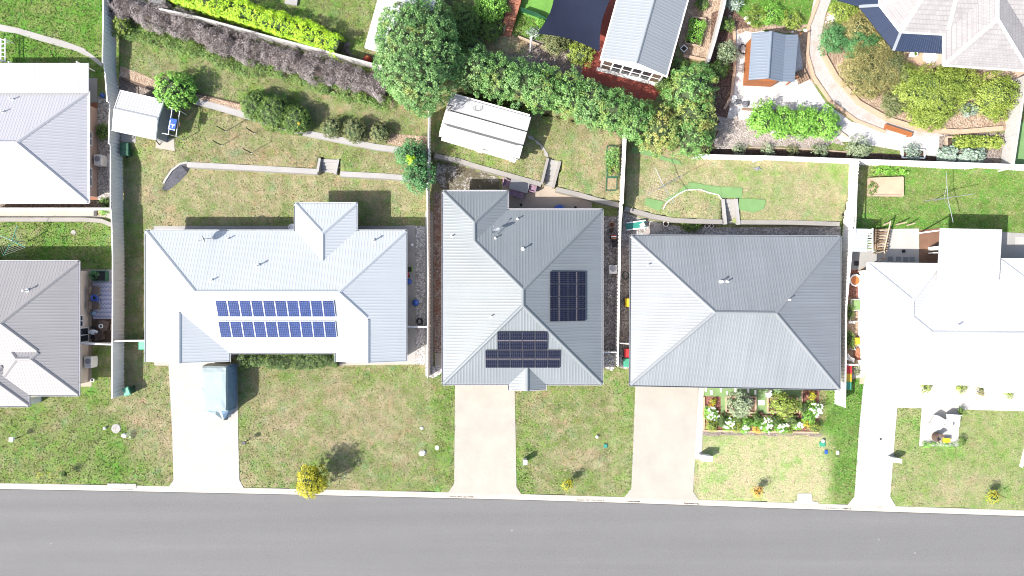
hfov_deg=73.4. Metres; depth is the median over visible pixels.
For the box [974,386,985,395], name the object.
shrub
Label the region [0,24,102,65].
path
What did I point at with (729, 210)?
garden steps
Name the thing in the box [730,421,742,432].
shrub
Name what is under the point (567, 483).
sapling
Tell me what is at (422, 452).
rock
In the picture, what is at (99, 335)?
chair
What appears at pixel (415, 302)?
ball
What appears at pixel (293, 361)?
hedge
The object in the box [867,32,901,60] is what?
shrub
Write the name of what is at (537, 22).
shrub
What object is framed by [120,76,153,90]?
retaining wall
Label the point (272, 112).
round bush
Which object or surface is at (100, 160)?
air conditioner
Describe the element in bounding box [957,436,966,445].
shrub
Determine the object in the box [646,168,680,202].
clothes hoist
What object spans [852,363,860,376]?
shrub
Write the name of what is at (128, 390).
wheelie bin
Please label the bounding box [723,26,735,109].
garden edging
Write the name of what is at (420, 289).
gravel
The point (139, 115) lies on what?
shed
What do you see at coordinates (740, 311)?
house
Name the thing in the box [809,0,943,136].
path
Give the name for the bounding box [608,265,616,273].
air conditioner
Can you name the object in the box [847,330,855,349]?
shrub
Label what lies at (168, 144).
path
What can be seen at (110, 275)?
patio
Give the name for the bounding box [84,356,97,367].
air conditioner
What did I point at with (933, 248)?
bench
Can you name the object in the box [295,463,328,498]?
tree
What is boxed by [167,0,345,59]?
hedge
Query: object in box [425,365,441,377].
gravel
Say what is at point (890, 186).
raised bed
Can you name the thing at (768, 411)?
garden edging
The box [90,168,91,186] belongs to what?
window
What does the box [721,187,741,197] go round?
turf mat
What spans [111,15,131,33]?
shrub
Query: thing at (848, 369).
wheelie bin
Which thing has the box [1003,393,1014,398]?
shrub
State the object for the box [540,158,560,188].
garden steps
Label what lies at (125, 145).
wheelie bin
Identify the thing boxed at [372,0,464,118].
tree
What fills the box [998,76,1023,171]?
fence
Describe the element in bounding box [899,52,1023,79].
patio
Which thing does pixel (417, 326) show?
fence
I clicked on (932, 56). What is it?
table
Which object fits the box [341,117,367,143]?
round bush
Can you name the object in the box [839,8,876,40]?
shrub
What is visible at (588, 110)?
tree
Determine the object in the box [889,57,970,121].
shrub
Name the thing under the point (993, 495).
sapling
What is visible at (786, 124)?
shrub
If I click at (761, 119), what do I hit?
shrub
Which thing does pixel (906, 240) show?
patio
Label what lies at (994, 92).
shrub
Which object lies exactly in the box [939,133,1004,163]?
mulch bed
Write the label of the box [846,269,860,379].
mulch bed
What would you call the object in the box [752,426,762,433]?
shrub
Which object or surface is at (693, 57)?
garden edging
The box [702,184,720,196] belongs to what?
turf mat
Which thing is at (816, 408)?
flower clump
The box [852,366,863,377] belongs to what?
path
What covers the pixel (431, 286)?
fence
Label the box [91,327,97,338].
bench
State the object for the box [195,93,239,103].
garden edging
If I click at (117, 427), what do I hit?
manhole lid
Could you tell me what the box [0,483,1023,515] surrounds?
kerb
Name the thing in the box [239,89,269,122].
round bush
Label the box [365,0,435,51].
house
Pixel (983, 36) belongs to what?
house
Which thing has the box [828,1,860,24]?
shrub
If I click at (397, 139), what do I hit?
mulch bed
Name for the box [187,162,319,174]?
retaining wall
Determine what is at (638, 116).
tree
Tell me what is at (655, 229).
gravel
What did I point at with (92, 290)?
chair
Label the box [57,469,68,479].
sapling
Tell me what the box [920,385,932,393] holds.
shrub
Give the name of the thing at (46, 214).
path
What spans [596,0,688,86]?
shed
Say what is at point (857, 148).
shrub
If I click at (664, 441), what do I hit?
driveway
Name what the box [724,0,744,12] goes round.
agave
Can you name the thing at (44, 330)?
house
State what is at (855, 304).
cold frame
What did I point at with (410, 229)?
path
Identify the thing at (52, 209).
fence
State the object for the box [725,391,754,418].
tree
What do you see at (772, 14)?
shrub
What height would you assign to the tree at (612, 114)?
4.868 m
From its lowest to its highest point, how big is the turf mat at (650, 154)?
0.067 m
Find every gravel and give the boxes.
[0,200,111,207]
[98,96,109,199]
[415,226,424,364]
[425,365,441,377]
[434,192,441,352]
[435,163,499,189]
[603,216,617,350]
[603,353,615,370]
[619,344,628,368]
[620,213,840,342]
[644,223,660,233]
[678,0,720,59]
[712,113,844,149]
[717,31,938,156]
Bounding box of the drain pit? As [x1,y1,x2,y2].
[107,483,135,489]
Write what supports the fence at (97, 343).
on the ground at (790, 478)
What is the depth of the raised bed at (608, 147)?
60.98 m
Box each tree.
[152,70,198,111]
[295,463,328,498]
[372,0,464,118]
[452,43,499,97]
[479,51,522,104]
[504,55,547,109]
[522,61,569,114]
[545,64,587,119]
[571,77,617,130]
[586,86,637,136]
[615,98,655,144]
[637,104,685,158]
[660,60,719,110]
[668,116,715,160]
[670,91,717,135]
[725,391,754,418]
[767,392,801,419]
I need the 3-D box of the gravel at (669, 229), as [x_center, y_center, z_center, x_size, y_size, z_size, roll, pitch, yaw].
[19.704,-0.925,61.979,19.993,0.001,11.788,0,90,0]
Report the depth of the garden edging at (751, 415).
61.85 m
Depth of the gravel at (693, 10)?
60.78 m
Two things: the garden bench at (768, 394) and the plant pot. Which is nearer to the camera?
the plant pot
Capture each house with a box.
[0,61,97,203]
[0,260,88,406]
[144,202,406,363]
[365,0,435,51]
[442,190,602,390]
[629,234,841,390]
[836,0,1023,73]
[858,228,1023,393]
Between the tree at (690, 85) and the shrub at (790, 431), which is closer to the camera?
the tree at (690, 85)
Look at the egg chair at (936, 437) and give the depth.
61.51 m
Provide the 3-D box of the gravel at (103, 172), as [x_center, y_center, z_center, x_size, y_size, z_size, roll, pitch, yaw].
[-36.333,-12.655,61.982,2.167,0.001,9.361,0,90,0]
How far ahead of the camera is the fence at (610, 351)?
60.72 m
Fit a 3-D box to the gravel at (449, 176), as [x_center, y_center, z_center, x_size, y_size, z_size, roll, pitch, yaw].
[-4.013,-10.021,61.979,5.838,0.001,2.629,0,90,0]
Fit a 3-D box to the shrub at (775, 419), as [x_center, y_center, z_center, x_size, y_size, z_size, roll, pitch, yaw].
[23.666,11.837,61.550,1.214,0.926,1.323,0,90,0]
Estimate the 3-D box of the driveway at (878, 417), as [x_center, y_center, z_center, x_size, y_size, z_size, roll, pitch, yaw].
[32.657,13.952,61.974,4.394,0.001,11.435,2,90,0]
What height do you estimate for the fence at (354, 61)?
1.640 m
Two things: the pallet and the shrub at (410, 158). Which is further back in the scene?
the pallet
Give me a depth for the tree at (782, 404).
59.94 m
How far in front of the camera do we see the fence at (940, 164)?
60.11 m
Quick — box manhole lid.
[111,424,120,432]
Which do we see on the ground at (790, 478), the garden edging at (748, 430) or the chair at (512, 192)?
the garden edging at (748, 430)
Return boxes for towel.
[88,330,97,334]
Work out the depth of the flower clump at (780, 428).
61.55 m
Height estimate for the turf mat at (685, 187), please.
0.058 m
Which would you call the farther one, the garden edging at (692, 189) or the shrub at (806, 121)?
the garden edging at (692, 189)
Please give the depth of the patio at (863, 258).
61.98 m
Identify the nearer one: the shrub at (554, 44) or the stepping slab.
the shrub at (554, 44)
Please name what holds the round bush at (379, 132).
on the ground at (790, 478)
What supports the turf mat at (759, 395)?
on the ground at (790, 478)
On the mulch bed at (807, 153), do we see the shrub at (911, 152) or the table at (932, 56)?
the shrub at (911, 152)
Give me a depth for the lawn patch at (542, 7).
60.78 m
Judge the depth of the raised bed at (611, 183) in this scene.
61.03 m
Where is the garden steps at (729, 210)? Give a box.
[721,199,739,225]
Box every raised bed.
[605,177,616,190]
[606,146,618,162]
[606,163,618,177]
[684,16,705,47]
[867,177,903,196]
[900,148,924,158]
[945,136,1003,147]
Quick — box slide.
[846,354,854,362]
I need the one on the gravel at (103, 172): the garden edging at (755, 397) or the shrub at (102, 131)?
the shrub at (102, 131)
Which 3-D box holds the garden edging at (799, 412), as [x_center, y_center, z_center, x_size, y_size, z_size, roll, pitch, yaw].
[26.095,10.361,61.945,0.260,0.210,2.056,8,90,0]
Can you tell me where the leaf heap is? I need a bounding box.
[854,347,860,359]
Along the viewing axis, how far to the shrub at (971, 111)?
60.09 m
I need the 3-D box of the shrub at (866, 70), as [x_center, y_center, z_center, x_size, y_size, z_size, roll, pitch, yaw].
[30.979,-18.817,59.275,5.438,3.093,5.039,21,90,0]
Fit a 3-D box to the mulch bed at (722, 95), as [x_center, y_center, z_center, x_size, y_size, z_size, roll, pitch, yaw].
[19.020,-18.283,60.781,3.984,0.001,13.276,6,90,0]
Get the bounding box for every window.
[81,327,88,342]
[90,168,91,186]
[610,63,622,72]
[619,66,632,75]
[629,68,642,78]
[639,71,652,80]
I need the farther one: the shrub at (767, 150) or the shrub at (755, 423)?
the shrub at (755, 423)
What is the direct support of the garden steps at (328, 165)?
on the ground at (790, 478)
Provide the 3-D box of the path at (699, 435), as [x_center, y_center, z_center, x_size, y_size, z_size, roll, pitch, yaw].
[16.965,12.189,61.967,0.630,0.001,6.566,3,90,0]
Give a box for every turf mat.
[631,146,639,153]
[640,147,681,164]
[644,198,663,210]
[665,185,687,201]
[688,182,703,188]
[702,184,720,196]
[704,388,802,413]
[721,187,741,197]
[739,198,764,211]
[1015,122,1023,163]
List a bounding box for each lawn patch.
[482,34,527,54]
[519,0,552,20]
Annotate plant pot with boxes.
[680,45,687,52]
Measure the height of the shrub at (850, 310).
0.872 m
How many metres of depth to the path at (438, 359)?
61.98 m
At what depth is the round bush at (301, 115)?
59.09 m
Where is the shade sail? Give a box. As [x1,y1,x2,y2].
[530,0,609,51]
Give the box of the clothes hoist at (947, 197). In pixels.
[925,173,971,220]
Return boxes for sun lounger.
[625,220,645,230]
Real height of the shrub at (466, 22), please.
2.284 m
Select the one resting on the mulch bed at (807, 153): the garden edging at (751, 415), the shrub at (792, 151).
the shrub at (792, 151)
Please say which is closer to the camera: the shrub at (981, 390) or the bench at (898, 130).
the bench at (898, 130)
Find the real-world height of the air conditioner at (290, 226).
0.900 m
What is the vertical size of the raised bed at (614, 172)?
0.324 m
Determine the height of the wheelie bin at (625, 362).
1.075 m
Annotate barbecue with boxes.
[610,234,616,246]
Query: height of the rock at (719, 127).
0.408 m
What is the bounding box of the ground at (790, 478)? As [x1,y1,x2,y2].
[0,0,1023,516]
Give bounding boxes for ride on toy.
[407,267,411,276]
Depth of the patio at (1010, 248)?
61.98 m
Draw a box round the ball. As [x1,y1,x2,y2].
[412,299,418,305]
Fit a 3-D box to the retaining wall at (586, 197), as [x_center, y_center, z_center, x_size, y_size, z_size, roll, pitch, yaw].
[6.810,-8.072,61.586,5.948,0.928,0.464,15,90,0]
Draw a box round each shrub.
[88,270,98,279]
[96,121,107,140]
[97,197,111,206]
[98,206,109,216]
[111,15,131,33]
[405,154,415,165]
[444,1,483,41]
[459,31,483,59]
[470,0,511,23]
[475,17,506,45]
[525,26,539,40]
[535,17,544,28]
[541,35,570,58]
[564,41,595,67]
[653,76,671,92]
[670,57,688,76]
[679,223,700,232]
[694,0,709,11]
[705,420,718,432]
[707,59,730,79]
[715,413,728,426]
[716,40,741,64]
[719,16,735,32]
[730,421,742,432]
[732,142,745,154]
[732,415,743,424]
[741,417,752,427]
[745,5,766,27]
[745,98,779,137]
[750,418,760,428]
[752,410,762,421]
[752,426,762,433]
[760,0,784,25]
[760,142,774,155]
[769,414,781,425]
[771,104,799,140]
[782,8,803,29]
[785,144,799,155]
[785,412,796,426]
[785,427,793,434]
[788,16,802,30]
[791,102,822,141]
[799,402,809,413]
[800,419,810,427]
[801,409,815,423]
[806,421,821,433]
[808,391,816,399]
[810,141,828,157]
[811,102,842,142]
[817,20,849,56]
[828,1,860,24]
[837,39,900,96]
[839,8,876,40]
[842,30,881,58]
[843,134,873,158]
[847,302,854,320]
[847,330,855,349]
[851,84,885,99]
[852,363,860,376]
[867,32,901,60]
[867,181,877,195]
[877,45,909,89]
[879,87,915,118]
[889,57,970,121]
[889,61,922,90]
[901,143,921,160]
[906,104,954,132]
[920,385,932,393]
[936,67,982,106]
[956,385,968,393]
[957,103,979,118]
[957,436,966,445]
[958,407,966,415]
[970,70,1021,113]
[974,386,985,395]
[977,101,1014,123]
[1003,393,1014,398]
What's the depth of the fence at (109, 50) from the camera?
60.69 m
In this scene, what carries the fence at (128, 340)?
on the ground at (790, 478)
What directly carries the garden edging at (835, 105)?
on the ground at (790, 478)
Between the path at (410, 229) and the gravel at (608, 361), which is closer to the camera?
the path at (410, 229)
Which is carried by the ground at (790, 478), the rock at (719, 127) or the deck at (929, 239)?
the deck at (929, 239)
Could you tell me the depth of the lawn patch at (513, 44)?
60.77 m
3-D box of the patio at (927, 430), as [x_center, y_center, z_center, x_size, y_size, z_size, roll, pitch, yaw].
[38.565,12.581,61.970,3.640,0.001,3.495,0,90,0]
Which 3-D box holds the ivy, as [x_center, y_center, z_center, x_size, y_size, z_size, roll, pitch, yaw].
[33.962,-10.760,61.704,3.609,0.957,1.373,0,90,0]
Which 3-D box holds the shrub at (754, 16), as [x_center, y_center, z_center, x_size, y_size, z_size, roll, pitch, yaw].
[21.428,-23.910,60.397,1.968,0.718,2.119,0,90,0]
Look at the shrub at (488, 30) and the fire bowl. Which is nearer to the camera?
the shrub at (488, 30)
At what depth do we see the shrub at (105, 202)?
61.50 m
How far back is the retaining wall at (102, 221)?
61.65 m
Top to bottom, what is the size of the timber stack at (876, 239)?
0.242 m
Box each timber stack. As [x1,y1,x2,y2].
[873,229,879,249]
[877,221,891,251]
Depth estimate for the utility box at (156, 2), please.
59.93 m
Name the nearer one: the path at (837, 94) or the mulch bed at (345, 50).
the path at (837, 94)
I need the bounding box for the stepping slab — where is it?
[758,400,763,404]
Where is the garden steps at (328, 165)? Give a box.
[316,158,339,175]
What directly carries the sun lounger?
on the gravel at (669, 229)
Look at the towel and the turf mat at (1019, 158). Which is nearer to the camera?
the turf mat at (1019, 158)
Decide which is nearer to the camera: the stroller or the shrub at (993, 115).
the shrub at (993, 115)
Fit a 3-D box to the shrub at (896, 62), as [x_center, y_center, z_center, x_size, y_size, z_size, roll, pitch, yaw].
[32.972,-19.249,59.563,3.701,2.551,4.133,0,90,0]
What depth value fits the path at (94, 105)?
61.97 m
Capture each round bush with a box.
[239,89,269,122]
[256,95,290,131]
[282,103,313,135]
[320,116,343,138]
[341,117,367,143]
[369,122,391,143]
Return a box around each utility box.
[31,396,40,403]
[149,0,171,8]
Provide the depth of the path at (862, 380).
61.98 m
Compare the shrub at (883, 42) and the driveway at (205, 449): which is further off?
the driveway at (205, 449)
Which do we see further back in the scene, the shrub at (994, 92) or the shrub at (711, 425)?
the shrub at (711, 425)
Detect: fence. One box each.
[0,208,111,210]
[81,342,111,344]
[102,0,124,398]
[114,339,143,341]
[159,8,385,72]
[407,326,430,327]
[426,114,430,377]
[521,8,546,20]
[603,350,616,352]
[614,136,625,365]
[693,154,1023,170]
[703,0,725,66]
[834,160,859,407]
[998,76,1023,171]
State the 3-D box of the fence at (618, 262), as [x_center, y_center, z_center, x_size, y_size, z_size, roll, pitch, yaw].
[9.510,-3.418,60.705,0.231,2.790,20.584,2,90,0]
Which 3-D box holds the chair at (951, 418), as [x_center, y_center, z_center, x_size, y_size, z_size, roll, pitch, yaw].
[39.501,11.864,61.558,1.100,0.884,1.140,4,90,0]
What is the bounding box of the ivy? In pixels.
[870,165,908,175]
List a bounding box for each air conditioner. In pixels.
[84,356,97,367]
[94,154,106,166]
[288,224,293,229]
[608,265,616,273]
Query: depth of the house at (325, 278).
58.44 m
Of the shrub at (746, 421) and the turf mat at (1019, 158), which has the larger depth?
the shrub at (746, 421)
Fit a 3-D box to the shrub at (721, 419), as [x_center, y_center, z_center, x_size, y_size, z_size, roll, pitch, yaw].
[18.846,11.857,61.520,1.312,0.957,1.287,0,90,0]
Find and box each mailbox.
[9,437,19,441]
[698,453,712,461]
[887,456,901,462]
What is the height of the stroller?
0.885 m
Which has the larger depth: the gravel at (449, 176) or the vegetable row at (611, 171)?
the gravel at (449, 176)
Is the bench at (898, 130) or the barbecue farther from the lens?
the barbecue
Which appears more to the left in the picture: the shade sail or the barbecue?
the shade sail
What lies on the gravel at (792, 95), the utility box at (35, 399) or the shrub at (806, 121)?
the shrub at (806, 121)
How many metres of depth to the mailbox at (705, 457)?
60.95 m
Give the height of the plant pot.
0.350 m
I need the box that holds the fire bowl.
[849,274,860,285]
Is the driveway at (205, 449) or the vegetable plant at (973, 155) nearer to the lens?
the vegetable plant at (973, 155)
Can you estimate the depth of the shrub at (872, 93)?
60.05 m
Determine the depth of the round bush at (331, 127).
59.58 m
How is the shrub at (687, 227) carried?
on the gravel at (669, 229)
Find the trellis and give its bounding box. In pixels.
[0,38,12,62]
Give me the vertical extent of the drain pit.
0.115 m
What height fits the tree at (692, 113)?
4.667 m
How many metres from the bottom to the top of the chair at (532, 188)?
0.884 m
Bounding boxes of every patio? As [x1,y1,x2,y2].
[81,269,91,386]
[92,269,111,281]
[92,310,111,342]
[502,178,591,207]
[851,250,877,268]
[878,228,918,262]
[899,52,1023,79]
[919,408,958,446]
[1001,232,1023,257]
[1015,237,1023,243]
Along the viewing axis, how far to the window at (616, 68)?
59.47 m
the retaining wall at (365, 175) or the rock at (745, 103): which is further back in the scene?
the retaining wall at (365, 175)
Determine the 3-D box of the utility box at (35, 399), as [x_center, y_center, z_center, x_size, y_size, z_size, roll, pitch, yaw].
[-42.752,10.026,61.200,0.500,1.600,0.550,0,90,0]
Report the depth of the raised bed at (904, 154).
60.63 m
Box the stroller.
[90,294,100,302]
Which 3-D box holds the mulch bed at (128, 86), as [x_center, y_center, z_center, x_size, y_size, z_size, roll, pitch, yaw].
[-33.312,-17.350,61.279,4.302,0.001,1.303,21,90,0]
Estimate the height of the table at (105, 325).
0.715 m
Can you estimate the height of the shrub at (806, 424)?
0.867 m
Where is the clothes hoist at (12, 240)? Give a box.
[0,226,25,254]
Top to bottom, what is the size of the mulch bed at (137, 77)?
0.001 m
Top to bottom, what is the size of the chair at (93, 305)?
0.734 m
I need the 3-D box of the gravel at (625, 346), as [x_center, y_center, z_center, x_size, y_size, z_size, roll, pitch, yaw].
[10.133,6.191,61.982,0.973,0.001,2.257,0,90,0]
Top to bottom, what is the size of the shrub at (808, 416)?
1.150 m
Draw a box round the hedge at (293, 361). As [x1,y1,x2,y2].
[236,354,338,370]
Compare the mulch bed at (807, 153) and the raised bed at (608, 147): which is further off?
the raised bed at (608, 147)
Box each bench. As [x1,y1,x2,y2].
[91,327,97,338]
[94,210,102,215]
[765,390,771,397]
[884,124,912,136]
[928,247,938,253]
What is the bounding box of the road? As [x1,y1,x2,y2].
[0,489,1023,575]
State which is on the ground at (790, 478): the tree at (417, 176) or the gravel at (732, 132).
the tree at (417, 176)
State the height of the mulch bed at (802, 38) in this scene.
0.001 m
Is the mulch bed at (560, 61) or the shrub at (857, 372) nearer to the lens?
the mulch bed at (560, 61)
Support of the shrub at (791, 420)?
on the mulch bed at (718, 401)
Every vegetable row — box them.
[605,146,619,166]
[606,162,619,175]
[685,18,707,44]
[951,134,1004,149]
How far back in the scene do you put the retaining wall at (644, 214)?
61.14 m
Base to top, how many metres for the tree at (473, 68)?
5.098 m
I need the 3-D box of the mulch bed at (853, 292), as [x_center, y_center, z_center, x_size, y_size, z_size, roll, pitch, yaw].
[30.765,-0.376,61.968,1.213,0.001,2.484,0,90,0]
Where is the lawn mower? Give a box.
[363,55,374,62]
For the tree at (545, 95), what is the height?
4.947 m
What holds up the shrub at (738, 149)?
on the mulch bed at (807, 153)
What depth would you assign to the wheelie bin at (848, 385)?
60.92 m
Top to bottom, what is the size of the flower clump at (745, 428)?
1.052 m
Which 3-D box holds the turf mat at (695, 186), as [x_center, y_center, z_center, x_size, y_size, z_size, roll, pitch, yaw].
[16.392,-9.123,61.188,1.425,0.065,0.570,0,90,0]
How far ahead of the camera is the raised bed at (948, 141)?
60.50 m
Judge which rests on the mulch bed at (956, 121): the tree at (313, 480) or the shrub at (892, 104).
the shrub at (892, 104)
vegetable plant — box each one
[936,145,959,165]
[957,147,986,166]
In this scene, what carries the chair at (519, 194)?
on the patio at (545, 196)
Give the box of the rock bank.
[162,164,189,190]
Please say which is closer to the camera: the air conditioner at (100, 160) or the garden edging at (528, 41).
the garden edging at (528, 41)
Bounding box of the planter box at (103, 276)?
[92,271,108,280]
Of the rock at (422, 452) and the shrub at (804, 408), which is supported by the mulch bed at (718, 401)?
the shrub at (804, 408)
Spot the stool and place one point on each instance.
(857, 341)
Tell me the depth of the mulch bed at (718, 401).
61.96 m
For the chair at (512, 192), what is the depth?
61.53 m
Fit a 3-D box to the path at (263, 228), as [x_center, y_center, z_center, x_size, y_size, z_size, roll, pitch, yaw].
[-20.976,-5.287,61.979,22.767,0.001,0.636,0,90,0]
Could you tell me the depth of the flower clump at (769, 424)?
61.52 m
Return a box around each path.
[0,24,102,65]
[0,211,110,218]
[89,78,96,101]
[90,103,96,199]
[121,133,135,142]
[154,226,405,229]
[154,362,167,365]
[156,138,174,150]
[339,361,413,364]
[406,225,414,363]
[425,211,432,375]
[435,353,441,365]
[695,388,703,458]
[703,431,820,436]
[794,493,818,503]
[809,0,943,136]
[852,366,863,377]
[860,268,865,383]
[897,384,1023,410]
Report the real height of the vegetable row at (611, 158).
1.203 m
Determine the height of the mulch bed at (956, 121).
0.001 m
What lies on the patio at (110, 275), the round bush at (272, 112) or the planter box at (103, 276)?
the planter box at (103, 276)
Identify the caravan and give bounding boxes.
[202,363,236,419]
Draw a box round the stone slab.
[284,0,297,5]
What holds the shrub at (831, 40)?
on the mulch bed at (956, 121)
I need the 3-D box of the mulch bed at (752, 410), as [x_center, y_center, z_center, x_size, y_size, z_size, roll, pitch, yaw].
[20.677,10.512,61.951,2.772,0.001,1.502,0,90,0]
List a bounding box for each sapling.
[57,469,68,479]
[561,478,572,491]
[751,486,762,499]
[985,490,1002,503]
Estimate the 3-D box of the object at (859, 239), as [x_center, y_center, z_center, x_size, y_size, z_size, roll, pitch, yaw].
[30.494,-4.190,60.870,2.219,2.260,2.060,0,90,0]
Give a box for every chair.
[88,286,100,294]
[88,301,100,309]
[94,331,104,340]
[502,178,510,186]
[509,189,516,196]
[516,191,523,198]
[529,185,536,192]
[928,415,946,428]
[932,432,944,442]
[944,413,961,426]
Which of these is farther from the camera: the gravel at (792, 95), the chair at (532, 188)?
the chair at (532, 188)
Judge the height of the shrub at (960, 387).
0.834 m
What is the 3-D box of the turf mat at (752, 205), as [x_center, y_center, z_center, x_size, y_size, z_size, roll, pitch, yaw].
[21.377,-7.334,61.187,2.347,0.066,1.183,3,90,0]
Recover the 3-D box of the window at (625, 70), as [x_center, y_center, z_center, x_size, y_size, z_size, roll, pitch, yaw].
[9.911,-18.849,59.500,0.870,2.200,0.060,15,90,0]
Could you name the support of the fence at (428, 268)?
on the ground at (790, 478)
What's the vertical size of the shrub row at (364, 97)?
1.345 m
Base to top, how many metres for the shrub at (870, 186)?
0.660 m
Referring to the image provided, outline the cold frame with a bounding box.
[848,299,860,322]
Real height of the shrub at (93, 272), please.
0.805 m
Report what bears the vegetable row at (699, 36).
in the raised bed at (692, 44)
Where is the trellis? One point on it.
(1, 56)
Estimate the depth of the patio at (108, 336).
61.97 m
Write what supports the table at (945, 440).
on the patio at (927, 430)
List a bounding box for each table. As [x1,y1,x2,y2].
[97,320,109,330]
[509,178,529,192]
[923,53,935,62]
[941,438,949,442]
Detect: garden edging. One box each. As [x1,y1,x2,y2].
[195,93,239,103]
[517,36,546,48]
[663,189,720,208]
[683,54,705,60]
[703,397,818,433]
[716,414,798,416]
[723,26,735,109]
[725,396,756,412]
[742,108,805,111]
[748,147,846,152]
[767,396,797,412]
[798,391,802,413]
[806,0,885,133]
[820,38,1003,134]
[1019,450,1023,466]
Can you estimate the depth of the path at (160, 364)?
61.98 m
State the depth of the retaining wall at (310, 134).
60.76 m
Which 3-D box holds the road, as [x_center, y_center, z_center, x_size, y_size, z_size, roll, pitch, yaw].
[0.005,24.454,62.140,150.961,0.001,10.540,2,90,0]
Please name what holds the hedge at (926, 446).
on the ground at (790, 478)
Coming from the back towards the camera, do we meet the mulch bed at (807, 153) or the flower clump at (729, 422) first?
the flower clump at (729, 422)
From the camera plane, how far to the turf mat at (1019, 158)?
60.76 m
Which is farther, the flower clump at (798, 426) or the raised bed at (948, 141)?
the flower clump at (798, 426)
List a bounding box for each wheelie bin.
[120,142,130,149]
[120,149,131,156]
[122,385,135,395]
[139,341,143,349]
[622,348,628,356]
[622,358,628,366]
[623,298,628,306]
[846,365,851,373]
[846,374,851,381]
[846,382,851,389]
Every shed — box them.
[112,90,173,141]
[439,93,530,162]
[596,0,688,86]
[743,31,801,86]
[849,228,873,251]
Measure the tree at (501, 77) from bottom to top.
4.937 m
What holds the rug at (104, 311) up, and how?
on the patio at (108, 336)
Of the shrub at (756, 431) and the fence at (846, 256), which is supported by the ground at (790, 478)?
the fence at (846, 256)
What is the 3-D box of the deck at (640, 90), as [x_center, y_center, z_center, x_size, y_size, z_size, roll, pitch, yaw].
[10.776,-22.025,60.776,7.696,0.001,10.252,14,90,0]
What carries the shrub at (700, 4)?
on the gravel at (693, 10)
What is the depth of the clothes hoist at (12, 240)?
59.99 m
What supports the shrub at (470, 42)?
on the mulch bed at (560, 61)
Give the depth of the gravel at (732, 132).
60.77 m
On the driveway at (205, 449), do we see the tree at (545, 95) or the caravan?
the caravan
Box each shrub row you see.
[104,0,388,105]
[111,23,392,113]
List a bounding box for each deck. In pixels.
[581,0,681,102]
[919,228,939,262]
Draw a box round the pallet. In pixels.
[795,68,809,84]
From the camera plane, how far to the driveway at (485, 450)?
61.98 m
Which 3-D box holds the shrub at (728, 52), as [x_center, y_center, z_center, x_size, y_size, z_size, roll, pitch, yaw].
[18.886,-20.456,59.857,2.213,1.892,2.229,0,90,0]
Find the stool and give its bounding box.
[854,338,859,344]
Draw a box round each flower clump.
[702,406,720,420]
[719,415,734,431]
[739,423,750,434]
[757,416,773,432]
[774,420,788,434]
[790,419,803,430]
[806,399,823,417]
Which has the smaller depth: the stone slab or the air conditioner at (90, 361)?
the stone slab
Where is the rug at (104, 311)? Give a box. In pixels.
[92,282,111,318]
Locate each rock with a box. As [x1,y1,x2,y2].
[419,450,425,455]
[715,125,721,130]
[742,101,748,106]
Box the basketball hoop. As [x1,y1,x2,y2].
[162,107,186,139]
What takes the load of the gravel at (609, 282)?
on the ground at (790, 478)
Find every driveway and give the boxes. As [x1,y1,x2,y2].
[168,362,242,487]
[448,385,520,493]
[624,387,698,499]
[848,380,898,506]
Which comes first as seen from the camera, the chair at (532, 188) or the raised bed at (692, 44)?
the raised bed at (692, 44)
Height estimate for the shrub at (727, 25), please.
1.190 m
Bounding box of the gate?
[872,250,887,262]
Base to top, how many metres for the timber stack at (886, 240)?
0.947 m
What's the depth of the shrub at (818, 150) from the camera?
60.18 m
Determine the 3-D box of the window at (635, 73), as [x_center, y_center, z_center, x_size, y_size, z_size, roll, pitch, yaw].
[10.753,-18.630,59.500,0.870,2.200,0.060,15,90,0]
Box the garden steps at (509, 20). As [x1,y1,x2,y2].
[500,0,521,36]
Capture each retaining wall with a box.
[0,218,110,226]
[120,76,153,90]
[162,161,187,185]
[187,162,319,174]
[193,98,430,156]
[340,171,430,181]
[434,153,540,187]
[555,187,619,208]
[623,207,722,224]
[740,220,839,226]
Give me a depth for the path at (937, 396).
61.98 m
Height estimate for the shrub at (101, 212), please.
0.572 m
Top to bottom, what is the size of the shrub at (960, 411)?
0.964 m
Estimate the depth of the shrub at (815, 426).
61.38 m
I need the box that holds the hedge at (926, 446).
[921,441,961,448]
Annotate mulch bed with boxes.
[119,66,156,89]
[119,78,155,97]
[195,94,242,110]
[282,29,357,56]
[387,133,427,149]
[472,16,584,81]
[699,148,938,160]
[702,7,750,148]
[705,390,818,430]
[727,398,754,411]
[737,24,806,34]
[769,398,795,411]
[799,28,818,84]
[822,7,1011,130]
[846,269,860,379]
[848,270,859,297]
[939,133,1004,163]

